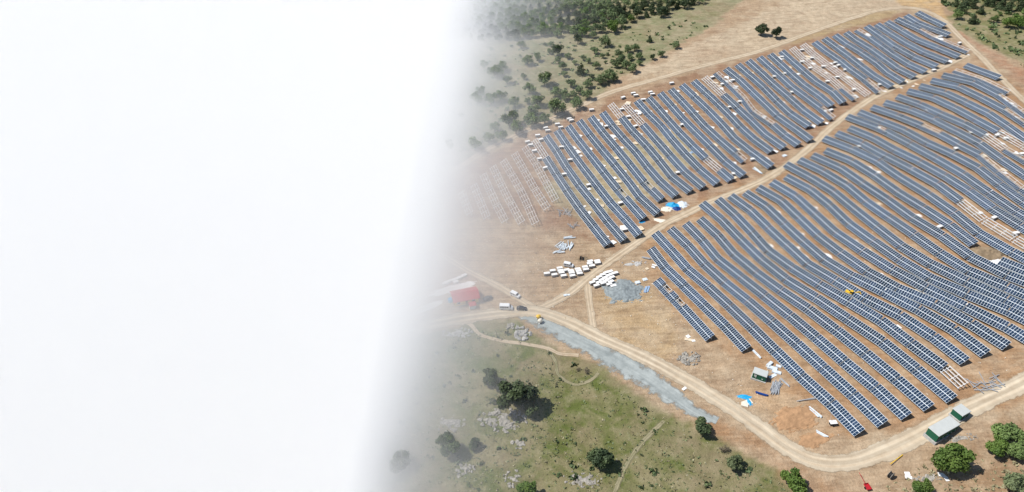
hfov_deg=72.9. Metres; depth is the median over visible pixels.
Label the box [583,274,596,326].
path
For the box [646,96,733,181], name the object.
solar panel row
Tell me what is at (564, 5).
tree
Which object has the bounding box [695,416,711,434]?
tree
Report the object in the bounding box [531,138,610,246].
solar panel row
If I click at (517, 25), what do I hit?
tree
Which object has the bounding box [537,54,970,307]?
road
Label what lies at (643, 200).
solar panel row
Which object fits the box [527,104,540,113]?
tree
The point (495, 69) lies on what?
tree
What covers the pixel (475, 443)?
tree
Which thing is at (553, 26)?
tree
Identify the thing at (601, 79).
tree
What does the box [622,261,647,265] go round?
rubble pile
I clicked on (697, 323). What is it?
solar panel row
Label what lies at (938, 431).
transformer kiosk
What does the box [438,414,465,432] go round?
rock outcrop
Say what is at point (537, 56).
tree
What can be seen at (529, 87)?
tree
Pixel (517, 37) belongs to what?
tree
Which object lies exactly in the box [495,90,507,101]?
tree
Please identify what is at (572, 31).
tree
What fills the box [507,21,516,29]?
tree
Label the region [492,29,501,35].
tree
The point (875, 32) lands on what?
solar panel row
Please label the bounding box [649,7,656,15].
tree
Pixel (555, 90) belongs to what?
tree
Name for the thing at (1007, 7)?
tree
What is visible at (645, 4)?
tree
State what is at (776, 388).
beam bundle
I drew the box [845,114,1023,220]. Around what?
solar panel row
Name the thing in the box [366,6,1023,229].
road
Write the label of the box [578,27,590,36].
tree
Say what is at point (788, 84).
solar panel row
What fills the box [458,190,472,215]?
mounting frame row
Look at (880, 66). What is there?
solar panel row
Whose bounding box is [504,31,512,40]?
tree
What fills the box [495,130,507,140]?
tree
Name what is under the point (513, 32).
tree
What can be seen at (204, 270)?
ground
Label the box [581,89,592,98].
tree
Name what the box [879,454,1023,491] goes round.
scrub
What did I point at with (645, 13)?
tree
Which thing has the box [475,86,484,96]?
tree
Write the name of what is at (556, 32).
tree
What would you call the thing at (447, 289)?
tarp
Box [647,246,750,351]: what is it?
solar panel row
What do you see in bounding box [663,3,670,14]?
tree
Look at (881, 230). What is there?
solar panel row
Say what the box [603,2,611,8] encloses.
tree
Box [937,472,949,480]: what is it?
packaging sheet
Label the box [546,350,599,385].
path
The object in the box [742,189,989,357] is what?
solar panel row
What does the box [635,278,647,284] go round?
sheet stack
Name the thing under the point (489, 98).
tree
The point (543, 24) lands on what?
tree
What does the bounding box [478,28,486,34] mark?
tree
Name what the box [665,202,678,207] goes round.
tarp
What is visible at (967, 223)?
solar panel row
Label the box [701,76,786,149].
solar panel row
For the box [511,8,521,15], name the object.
tree
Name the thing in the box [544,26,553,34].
tree
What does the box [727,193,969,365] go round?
solar panel row
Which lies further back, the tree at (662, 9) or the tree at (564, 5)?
the tree at (564, 5)
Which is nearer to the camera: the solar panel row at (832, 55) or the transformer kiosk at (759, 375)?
the transformer kiosk at (759, 375)
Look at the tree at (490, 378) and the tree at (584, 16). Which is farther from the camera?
the tree at (584, 16)
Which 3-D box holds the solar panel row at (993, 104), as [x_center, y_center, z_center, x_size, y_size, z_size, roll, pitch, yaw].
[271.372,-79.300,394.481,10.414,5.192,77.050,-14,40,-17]
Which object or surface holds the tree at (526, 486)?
on the ground at (204, 270)
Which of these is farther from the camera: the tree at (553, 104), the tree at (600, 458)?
the tree at (553, 104)
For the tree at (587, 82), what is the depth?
443.12 m
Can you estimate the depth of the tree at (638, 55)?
467.22 m
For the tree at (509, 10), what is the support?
on the ground at (204, 270)
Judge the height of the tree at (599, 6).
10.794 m
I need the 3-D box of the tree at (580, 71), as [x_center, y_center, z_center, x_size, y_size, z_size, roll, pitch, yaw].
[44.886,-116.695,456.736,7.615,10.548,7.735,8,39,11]
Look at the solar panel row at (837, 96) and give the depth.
433.93 m
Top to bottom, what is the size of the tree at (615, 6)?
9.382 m
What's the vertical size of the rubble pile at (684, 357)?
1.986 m
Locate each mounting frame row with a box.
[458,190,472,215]
[470,184,489,218]
[481,172,508,222]
[489,164,523,223]
[500,159,538,224]
[511,151,549,210]
[522,145,557,201]
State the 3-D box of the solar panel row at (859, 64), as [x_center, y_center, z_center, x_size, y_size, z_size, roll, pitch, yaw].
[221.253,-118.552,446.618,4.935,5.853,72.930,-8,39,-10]
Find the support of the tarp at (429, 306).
on the ground at (204, 270)
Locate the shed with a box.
[468,301,475,309]
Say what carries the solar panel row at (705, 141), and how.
on the ground at (204, 270)
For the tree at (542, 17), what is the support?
on the ground at (204, 270)
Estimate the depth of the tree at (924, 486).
220.07 m
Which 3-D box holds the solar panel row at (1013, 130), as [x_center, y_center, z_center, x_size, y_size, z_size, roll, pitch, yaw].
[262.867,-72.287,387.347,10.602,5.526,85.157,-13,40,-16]
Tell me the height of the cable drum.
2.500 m
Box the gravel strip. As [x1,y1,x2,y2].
[519,316,718,422]
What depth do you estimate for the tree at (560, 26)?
512.40 m
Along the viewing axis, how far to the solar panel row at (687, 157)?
389.86 m
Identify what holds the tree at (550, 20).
on the ground at (204, 270)
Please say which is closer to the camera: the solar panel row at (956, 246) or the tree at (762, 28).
the solar panel row at (956, 246)
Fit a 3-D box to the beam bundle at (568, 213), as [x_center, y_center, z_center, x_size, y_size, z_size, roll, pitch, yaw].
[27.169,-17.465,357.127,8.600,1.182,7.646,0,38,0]
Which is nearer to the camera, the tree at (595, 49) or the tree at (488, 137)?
the tree at (488, 137)
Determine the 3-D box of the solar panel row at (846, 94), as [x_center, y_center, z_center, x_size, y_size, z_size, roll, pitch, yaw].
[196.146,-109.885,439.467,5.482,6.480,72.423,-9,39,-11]
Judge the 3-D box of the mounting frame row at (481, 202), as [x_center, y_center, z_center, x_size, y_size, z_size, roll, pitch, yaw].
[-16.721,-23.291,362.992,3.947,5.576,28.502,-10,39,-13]
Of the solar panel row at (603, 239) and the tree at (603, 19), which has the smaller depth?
the solar panel row at (603, 239)
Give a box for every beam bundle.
[555,241,573,249]
[556,207,572,216]
[755,391,767,395]
[770,379,782,394]
[797,397,815,401]
[809,406,821,417]
[816,430,828,436]
[964,372,1004,392]
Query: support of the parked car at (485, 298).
on the ground at (204, 270)
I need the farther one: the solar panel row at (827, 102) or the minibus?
the solar panel row at (827, 102)
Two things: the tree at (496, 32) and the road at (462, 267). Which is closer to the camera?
the road at (462, 267)
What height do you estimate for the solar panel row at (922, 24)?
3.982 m
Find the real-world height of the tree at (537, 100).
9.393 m
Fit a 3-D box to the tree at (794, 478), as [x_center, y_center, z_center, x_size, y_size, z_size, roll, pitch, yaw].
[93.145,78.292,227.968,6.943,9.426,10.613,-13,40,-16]
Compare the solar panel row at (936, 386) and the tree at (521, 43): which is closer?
the solar panel row at (936, 386)
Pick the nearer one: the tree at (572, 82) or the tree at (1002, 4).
the tree at (572, 82)
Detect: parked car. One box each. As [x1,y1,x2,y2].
[483,295,492,300]
[516,305,526,310]
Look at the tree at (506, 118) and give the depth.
412.40 m
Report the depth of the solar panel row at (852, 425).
278.00 m
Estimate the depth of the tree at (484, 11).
541.74 m
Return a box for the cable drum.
[887,470,894,478]
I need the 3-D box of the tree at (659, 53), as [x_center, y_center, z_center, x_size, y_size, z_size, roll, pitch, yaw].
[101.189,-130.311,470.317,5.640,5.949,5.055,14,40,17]
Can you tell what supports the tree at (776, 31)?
on the ground at (204, 270)
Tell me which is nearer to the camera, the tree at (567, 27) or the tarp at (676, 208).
the tarp at (676, 208)
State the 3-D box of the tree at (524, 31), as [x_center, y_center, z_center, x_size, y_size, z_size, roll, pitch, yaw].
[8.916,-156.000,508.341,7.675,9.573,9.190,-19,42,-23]
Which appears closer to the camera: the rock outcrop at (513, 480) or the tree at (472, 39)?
the rock outcrop at (513, 480)
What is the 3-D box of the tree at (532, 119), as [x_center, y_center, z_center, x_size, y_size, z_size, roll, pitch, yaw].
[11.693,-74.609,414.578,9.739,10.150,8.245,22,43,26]
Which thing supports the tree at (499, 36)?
on the ground at (204, 270)
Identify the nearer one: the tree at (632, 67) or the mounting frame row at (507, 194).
the mounting frame row at (507, 194)
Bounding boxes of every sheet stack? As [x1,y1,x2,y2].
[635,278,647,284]
[643,286,649,292]
[741,399,752,407]
[766,361,781,374]
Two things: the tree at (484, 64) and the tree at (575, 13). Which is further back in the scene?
the tree at (575, 13)
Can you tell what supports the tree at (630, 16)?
on the ground at (204, 270)
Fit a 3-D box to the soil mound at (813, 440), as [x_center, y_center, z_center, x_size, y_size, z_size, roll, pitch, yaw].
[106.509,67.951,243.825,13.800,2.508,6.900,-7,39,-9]
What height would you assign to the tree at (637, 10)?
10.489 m
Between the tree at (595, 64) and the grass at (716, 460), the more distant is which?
the tree at (595, 64)
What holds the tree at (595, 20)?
on the ground at (204, 270)
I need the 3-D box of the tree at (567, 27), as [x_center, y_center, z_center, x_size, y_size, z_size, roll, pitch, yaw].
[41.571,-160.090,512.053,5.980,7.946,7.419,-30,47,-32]
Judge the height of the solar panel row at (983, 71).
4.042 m
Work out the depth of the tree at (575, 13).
532.85 m
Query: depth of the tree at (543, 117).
415.84 m
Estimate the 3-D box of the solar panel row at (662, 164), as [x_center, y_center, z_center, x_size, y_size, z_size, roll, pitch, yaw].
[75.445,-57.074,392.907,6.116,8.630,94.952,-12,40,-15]
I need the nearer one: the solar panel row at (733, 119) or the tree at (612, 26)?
the solar panel row at (733, 119)
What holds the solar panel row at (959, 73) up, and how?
on the ground at (204, 270)
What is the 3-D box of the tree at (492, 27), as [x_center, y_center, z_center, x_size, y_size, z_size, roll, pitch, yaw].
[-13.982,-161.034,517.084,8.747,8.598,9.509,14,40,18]
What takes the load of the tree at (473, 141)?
on the ground at (204, 270)
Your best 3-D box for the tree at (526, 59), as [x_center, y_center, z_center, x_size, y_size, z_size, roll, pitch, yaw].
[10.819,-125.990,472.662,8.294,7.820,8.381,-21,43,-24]
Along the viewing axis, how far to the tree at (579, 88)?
438.44 m
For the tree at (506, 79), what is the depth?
452.32 m
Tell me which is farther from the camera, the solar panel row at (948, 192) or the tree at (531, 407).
the solar panel row at (948, 192)
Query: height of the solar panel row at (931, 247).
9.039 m
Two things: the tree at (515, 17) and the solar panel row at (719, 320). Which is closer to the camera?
the solar panel row at (719, 320)
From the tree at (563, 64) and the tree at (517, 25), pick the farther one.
the tree at (517, 25)
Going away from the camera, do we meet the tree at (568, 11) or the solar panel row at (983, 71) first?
the solar panel row at (983, 71)
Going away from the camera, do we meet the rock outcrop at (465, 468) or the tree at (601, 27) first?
the rock outcrop at (465, 468)
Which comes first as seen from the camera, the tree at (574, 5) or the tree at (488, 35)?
the tree at (488, 35)
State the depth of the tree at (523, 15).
527.61 m
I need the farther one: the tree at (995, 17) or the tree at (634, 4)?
the tree at (634, 4)
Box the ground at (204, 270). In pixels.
[0,0,1023,491]
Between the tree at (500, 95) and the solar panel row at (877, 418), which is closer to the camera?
the solar panel row at (877, 418)
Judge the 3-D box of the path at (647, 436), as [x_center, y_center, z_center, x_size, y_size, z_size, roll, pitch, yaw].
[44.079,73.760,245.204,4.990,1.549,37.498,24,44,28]
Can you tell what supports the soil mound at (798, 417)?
on the ground at (204, 270)
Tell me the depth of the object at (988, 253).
301.89 m
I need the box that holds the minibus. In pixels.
[499,303,512,310]
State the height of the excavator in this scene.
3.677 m
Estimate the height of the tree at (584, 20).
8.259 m
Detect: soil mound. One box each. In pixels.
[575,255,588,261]
[768,404,821,433]
[794,430,834,448]
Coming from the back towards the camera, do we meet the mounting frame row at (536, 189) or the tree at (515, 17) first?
the tree at (515, 17)
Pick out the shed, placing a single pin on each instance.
(472, 304)
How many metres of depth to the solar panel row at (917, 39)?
461.78 m
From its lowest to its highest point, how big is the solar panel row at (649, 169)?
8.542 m
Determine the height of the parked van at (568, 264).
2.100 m
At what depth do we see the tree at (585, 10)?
534.28 m
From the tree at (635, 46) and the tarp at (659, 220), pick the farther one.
the tree at (635, 46)
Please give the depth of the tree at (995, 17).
479.41 m
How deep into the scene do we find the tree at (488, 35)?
506.89 m
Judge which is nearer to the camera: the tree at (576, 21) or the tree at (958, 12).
the tree at (958, 12)
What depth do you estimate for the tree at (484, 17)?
531.56 m
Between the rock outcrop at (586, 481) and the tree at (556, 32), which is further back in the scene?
the tree at (556, 32)
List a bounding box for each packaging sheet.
[904,472,911,478]
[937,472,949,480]
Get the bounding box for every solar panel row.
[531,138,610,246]
[543,134,626,242]
[553,129,641,237]
[565,124,646,220]
[576,119,660,216]
[588,115,664,202]
[599,110,678,197]
[608,102,692,193]
[623,103,705,189]
[634,99,719,185]
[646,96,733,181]
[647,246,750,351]
[651,230,864,436]
[653,277,714,340]
[657,91,746,177]
[666,226,887,427]
[667,87,745,163]
[679,83,774,168]
[682,221,911,419]
[691,79,773,153]
[696,216,933,411]
[699,200,957,402]
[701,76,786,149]
[713,72,800,146]
[714,197,968,389]
[723,67,813,142]
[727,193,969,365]
[734,63,811,127]
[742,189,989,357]
[745,59,824,124]
[755,185,1010,349]
[756,56,835,120]
[767,53,834,107]
[769,179,1023,342]
[778,49,846,103]
[782,174,1023,324]
[783,161,1023,311]
[789,46,857,100]
[796,157,1023,299]
[800,43,870,96]
[810,152,1023,286]
[812,40,881,93]
[821,135,1023,262]
[822,37,893,88]
[823,147,978,246]
[832,33,905,83]
[834,130,1023,249]
[843,31,917,78]
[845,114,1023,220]
[846,125,1023,233]
[854,29,927,74]
[856,109,1023,208]
[864,24,938,68]
[869,104,1023,194]
[874,22,948,63]
[883,20,960,58]
[883,100,1023,179]
[894,17,969,53]
[895,94,1023,164]
[903,14,950,36]
[906,88,1023,150]
[915,11,946,28]
[918,83,1023,142]
[930,78,1023,127]
[941,72,1023,117]
[952,68,1009,94]
[962,63,1001,79]
[997,257,1023,274]
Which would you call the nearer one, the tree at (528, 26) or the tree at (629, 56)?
the tree at (629, 56)
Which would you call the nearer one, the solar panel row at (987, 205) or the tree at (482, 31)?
the solar panel row at (987, 205)
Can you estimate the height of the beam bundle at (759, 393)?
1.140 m
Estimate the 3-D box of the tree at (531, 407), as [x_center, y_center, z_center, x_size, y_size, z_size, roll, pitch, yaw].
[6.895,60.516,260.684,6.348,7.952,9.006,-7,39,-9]
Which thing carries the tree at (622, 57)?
on the ground at (204, 270)
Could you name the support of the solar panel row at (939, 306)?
on the ground at (204, 270)
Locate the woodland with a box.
[418,0,705,10]
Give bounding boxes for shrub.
[719,444,729,452]
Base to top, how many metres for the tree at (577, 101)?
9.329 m
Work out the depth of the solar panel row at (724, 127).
397.07 m
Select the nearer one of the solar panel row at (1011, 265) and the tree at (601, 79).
the solar panel row at (1011, 265)
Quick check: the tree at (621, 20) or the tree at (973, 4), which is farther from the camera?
the tree at (621, 20)
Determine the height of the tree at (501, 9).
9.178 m
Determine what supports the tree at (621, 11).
on the ground at (204, 270)
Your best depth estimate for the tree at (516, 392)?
256.48 m
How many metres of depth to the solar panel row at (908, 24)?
469.88 m
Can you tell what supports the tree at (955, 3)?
on the ground at (204, 270)
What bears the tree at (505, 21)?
on the ground at (204, 270)
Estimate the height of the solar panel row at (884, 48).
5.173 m
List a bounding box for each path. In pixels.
[466,323,578,356]
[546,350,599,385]
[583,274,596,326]
[612,420,664,491]
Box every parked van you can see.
[510,290,520,297]
[563,261,573,267]
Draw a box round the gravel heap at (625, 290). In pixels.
[601,279,644,303]
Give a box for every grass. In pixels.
[341,328,787,491]
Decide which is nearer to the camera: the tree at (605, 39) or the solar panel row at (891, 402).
the solar panel row at (891, 402)
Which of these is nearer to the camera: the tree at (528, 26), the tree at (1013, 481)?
the tree at (1013, 481)
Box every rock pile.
[442,327,472,337]
[506,322,517,328]
[514,325,532,340]
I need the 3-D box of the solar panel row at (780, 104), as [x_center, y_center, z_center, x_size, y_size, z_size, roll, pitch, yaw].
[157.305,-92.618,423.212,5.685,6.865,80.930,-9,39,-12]
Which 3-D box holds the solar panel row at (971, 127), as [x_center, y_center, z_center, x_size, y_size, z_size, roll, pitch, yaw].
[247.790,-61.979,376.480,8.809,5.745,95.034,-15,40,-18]
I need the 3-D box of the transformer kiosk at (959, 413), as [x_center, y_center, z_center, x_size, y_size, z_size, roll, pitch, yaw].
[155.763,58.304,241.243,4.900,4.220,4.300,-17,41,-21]
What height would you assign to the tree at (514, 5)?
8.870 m
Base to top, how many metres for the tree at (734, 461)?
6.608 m
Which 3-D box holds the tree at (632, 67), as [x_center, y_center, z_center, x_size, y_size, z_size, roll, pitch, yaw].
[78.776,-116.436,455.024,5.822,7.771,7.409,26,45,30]
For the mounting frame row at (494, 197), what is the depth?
363.89 m
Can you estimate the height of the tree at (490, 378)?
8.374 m
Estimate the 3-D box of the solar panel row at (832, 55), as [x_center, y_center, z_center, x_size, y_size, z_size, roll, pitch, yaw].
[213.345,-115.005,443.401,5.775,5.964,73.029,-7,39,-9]
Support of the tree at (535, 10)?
on the ground at (204, 270)
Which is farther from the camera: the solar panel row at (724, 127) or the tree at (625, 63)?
the tree at (625, 63)
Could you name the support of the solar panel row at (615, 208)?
on the ground at (204, 270)
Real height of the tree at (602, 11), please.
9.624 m
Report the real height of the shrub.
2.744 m
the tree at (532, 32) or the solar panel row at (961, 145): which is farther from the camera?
the tree at (532, 32)
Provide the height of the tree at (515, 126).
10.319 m
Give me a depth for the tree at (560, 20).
520.09 m
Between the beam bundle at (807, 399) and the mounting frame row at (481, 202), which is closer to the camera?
the beam bundle at (807, 399)
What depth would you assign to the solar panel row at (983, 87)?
409.09 m
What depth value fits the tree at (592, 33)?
500.69 m
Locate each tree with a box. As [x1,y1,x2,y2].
[389,449,410,473]
[435,430,460,456]
[466,32,475,43]
[468,8,479,14]
[468,136,481,150]
[469,12,478,20]
[469,91,482,102]
[469,437,480,449]
[472,21,480,29]
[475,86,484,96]
[477,34,484,40]
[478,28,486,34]
[479,8,488,14]
[479,14,487,20]
[480,60,488,67]
[482,132,494,142]
[482,368,499,386]
[483,92,497,104]
[485,32,493,38]
[486,12,495,20]
[487,64,503,76]
[488,24,498,32]
[489,121,499,130]
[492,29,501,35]
[494,34,502,40]
[495,17,503,24]
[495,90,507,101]
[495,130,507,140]
[496,379,539,409]
[497,6,505,13]
[497,12,504,18]
[497,22,505,31]
[498,61,507,69]
[500,109,518,123]
[502,75,511,83]
[503,18,510,24]
[504,6,516,15]
[504,11,511,18]
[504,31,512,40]
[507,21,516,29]
[508,96,518,104]
[509,3,517,8]
[509,29,519,37]
[510,14,521,20]
[510,120,523,131]
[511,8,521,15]
[513,32,520,40]
[515,22,523,29]
[516,480,536,491]
[517,41,526,46]
[518,4,526,11]
[518,27,529,37]
[520,12,531,20]
[521,23,532,33]
[521,55,533,64]
[522,82,536,93]
[522,399,539,416]
[523,111,538,125]
[527,17,538,26]
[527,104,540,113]
[528,28,537,35]
[529,8,539,14]
[530,11,538,18]
[530,95,544,104]
[534,52,540,59]
[536,25,545,35]
[537,21,549,29]
[538,6,547,14]
[538,71,551,85]
[538,113,549,123]
[539,12,545,19]
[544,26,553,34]
[546,13,556,19]
[547,16,553,25]
[548,98,565,114]
[550,23,555,29]
[550,86,559,95]
[551,44,563,53]
[553,29,561,36]
[554,56,561,61]
[555,7,562,13]
[555,22,563,30]
[557,17,565,23]
[558,3,569,13]
[558,62,566,67]
[558,89,570,99]
[564,5,570,15]
[564,17,570,24]
[564,25,571,32]
[565,79,575,86]
[568,2,577,11]
[569,25,579,34]
[570,90,577,96]
[570,96,583,108]
[571,10,581,16]
[571,16,580,24]
[574,34,582,43]
[575,61,585,74]
[575,85,582,93]
[578,0,587,8]
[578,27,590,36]
[580,7,589,14]
[580,18,589,25]
[581,14,590,20]
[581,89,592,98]
[582,79,592,85]
[586,2,594,10]
[586,447,614,468]
[588,23,597,30]
[588,31,596,36]
[589,17,599,23]
[590,47,598,53]
[592,61,600,68]
[594,2,606,10]
[594,74,606,83]
[597,9,606,17]
[597,23,607,32]
[599,17,608,23]
[599,34,610,44]
[602,68,616,81]
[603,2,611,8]
[606,8,616,16]
[607,21,617,32]
[608,10,617,19]
[609,4,622,13]
[611,59,620,65]
[614,49,623,56]
[616,17,626,26]
[616,54,625,61]
[618,8,624,14]
[621,59,631,69]
[625,44,631,52]
[627,14,635,22]
[627,53,632,59]
[628,62,636,71]
[631,2,636,9]
[631,43,639,50]
[632,6,642,17]
[635,52,642,59]
[640,0,648,9]
[643,9,648,17]
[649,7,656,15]
[656,5,666,15]
[657,50,665,55]
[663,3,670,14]
[666,0,675,6]
[672,41,679,48]
[679,0,691,8]
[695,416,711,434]
[726,454,742,469]
[755,23,769,35]
[771,26,782,37]
[780,467,808,491]
[911,478,933,491]
[930,442,976,472]
[950,0,959,5]
[953,9,963,18]
[955,1,968,14]
[967,12,976,24]
[970,0,979,8]
[976,3,984,13]
[985,435,1009,456]
[988,0,996,7]
[989,15,999,21]
[991,422,1023,441]
[995,0,1007,9]
[1001,17,1016,27]
[1002,0,1016,11]
[1003,472,1023,491]
[1006,441,1023,459]
[1012,13,1023,23]
[1016,0,1023,11]
[1016,17,1023,26]
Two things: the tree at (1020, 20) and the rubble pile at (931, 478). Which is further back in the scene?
the tree at (1020, 20)
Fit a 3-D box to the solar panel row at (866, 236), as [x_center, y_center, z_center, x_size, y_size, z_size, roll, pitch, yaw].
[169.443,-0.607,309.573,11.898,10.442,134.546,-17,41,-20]
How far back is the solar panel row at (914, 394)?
282.14 m
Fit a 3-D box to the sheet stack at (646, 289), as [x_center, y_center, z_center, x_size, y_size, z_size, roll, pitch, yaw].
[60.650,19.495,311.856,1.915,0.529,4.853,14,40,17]
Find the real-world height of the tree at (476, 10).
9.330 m
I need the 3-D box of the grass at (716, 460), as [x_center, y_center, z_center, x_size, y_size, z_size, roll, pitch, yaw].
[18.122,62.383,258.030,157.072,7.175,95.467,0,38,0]
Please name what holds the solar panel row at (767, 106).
on the ground at (204, 270)
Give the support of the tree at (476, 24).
on the ground at (204, 270)
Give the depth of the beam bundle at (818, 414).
251.18 m
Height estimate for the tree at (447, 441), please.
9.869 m
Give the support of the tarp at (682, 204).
on the ground at (204, 270)
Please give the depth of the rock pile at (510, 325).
297.90 m
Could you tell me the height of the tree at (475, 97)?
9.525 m
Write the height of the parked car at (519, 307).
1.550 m
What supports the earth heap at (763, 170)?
on the ground at (204, 270)
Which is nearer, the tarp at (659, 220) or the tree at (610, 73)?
the tarp at (659, 220)
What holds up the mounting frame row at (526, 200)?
on the ground at (204, 270)
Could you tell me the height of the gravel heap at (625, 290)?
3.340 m
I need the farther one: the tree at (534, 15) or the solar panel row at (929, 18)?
the tree at (534, 15)
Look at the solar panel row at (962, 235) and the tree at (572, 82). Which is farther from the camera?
the tree at (572, 82)
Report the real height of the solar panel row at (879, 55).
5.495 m
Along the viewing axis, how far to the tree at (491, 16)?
530.41 m
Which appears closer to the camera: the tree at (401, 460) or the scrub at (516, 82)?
the tree at (401, 460)
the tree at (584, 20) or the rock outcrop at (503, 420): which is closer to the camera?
the rock outcrop at (503, 420)
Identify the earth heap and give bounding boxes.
[752,165,767,174]
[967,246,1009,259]
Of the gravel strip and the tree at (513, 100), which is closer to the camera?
the gravel strip
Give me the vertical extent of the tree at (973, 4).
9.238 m
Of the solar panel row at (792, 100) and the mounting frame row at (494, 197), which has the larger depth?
the solar panel row at (792, 100)
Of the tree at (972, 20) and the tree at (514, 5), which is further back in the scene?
the tree at (514, 5)
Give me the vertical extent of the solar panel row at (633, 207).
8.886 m
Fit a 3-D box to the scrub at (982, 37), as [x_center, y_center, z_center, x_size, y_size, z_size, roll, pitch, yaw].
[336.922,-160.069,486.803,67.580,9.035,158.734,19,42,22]
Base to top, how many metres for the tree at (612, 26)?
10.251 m
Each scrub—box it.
[336,331,766,491]
[459,20,708,151]
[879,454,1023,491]
[941,0,1023,64]
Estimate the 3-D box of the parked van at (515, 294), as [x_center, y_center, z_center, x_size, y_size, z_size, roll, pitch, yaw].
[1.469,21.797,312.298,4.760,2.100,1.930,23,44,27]
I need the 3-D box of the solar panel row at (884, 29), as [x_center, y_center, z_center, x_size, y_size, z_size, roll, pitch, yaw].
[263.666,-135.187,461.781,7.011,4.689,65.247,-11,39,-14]
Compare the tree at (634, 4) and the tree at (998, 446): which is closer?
the tree at (998, 446)
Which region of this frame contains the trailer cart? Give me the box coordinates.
[859,473,871,489]
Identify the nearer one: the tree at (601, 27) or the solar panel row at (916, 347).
the solar panel row at (916, 347)
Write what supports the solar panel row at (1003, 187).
on the ground at (204, 270)
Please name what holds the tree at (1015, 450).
on the ground at (204, 270)
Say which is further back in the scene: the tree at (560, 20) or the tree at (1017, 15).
the tree at (560, 20)
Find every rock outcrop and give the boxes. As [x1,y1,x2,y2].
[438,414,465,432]
[455,463,475,477]
[477,408,527,432]
[503,469,520,487]
[510,440,525,448]
[563,471,601,489]
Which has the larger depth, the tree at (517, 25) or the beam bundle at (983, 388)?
the tree at (517, 25)
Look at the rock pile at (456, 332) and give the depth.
294.89 m
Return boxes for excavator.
[844,289,860,296]
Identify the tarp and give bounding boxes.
[403,300,441,317]
[429,281,476,295]
[654,218,664,222]
[661,207,671,211]
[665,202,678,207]
[672,206,681,210]
[677,201,688,207]
[737,394,751,398]
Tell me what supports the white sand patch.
on the ground at (204, 270)
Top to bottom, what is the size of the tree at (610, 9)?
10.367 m
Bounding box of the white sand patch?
[989,259,1001,266]
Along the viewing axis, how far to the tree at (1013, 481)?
215.28 m
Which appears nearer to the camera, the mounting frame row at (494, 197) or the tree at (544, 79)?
the mounting frame row at (494, 197)
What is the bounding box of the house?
[450,286,479,306]
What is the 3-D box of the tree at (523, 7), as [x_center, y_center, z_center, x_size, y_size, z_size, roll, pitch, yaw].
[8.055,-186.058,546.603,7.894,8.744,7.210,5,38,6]
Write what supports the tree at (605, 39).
on the ground at (204, 270)
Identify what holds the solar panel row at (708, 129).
on the ground at (204, 270)
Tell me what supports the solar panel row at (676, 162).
on the ground at (204, 270)
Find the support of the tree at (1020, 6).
on the ground at (204, 270)
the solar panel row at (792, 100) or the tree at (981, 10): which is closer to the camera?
the solar panel row at (792, 100)
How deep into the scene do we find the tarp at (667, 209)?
353.23 m
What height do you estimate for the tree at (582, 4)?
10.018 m
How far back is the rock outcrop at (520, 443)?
250.84 m
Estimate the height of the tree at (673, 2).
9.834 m
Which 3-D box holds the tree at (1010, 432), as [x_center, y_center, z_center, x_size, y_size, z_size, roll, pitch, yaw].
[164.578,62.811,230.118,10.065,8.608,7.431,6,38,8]
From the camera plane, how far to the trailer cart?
226.88 m
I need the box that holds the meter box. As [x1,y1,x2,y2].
[829,420,837,424]
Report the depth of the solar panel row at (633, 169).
384.72 m
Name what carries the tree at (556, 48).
on the ground at (204, 270)
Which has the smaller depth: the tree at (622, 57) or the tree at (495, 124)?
the tree at (495, 124)
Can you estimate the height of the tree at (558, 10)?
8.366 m
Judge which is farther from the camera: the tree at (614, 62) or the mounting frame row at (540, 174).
the tree at (614, 62)
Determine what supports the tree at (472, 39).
on the ground at (204, 270)
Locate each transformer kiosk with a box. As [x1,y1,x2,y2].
[750,367,768,382]
[922,415,960,444]
[948,404,970,422]
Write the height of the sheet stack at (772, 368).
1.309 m
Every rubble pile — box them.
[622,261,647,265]
[676,351,700,365]
[912,474,941,481]
[944,433,977,441]
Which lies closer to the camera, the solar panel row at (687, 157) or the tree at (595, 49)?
the solar panel row at (687, 157)
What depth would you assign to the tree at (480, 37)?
502.57 m
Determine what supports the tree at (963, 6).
on the ground at (204, 270)
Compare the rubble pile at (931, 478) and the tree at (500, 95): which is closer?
the rubble pile at (931, 478)
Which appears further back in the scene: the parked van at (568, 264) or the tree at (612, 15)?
the tree at (612, 15)
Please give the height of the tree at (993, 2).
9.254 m
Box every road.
[341,305,1023,471]
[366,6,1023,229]
[372,227,536,305]
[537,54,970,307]
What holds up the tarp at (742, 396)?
on the ground at (204, 270)
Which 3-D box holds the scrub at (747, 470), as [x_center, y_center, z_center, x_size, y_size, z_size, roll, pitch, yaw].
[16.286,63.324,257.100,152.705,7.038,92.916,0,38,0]
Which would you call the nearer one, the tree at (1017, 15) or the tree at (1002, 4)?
the tree at (1017, 15)
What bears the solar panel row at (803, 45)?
on the ground at (204, 270)
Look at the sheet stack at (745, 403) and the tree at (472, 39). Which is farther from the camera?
the tree at (472, 39)
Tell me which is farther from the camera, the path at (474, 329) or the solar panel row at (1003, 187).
the solar panel row at (1003, 187)
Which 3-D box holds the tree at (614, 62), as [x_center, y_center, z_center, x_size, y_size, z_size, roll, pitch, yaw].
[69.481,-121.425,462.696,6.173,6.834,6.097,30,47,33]
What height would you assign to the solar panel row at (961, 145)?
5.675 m
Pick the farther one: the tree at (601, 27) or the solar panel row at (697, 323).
the tree at (601, 27)

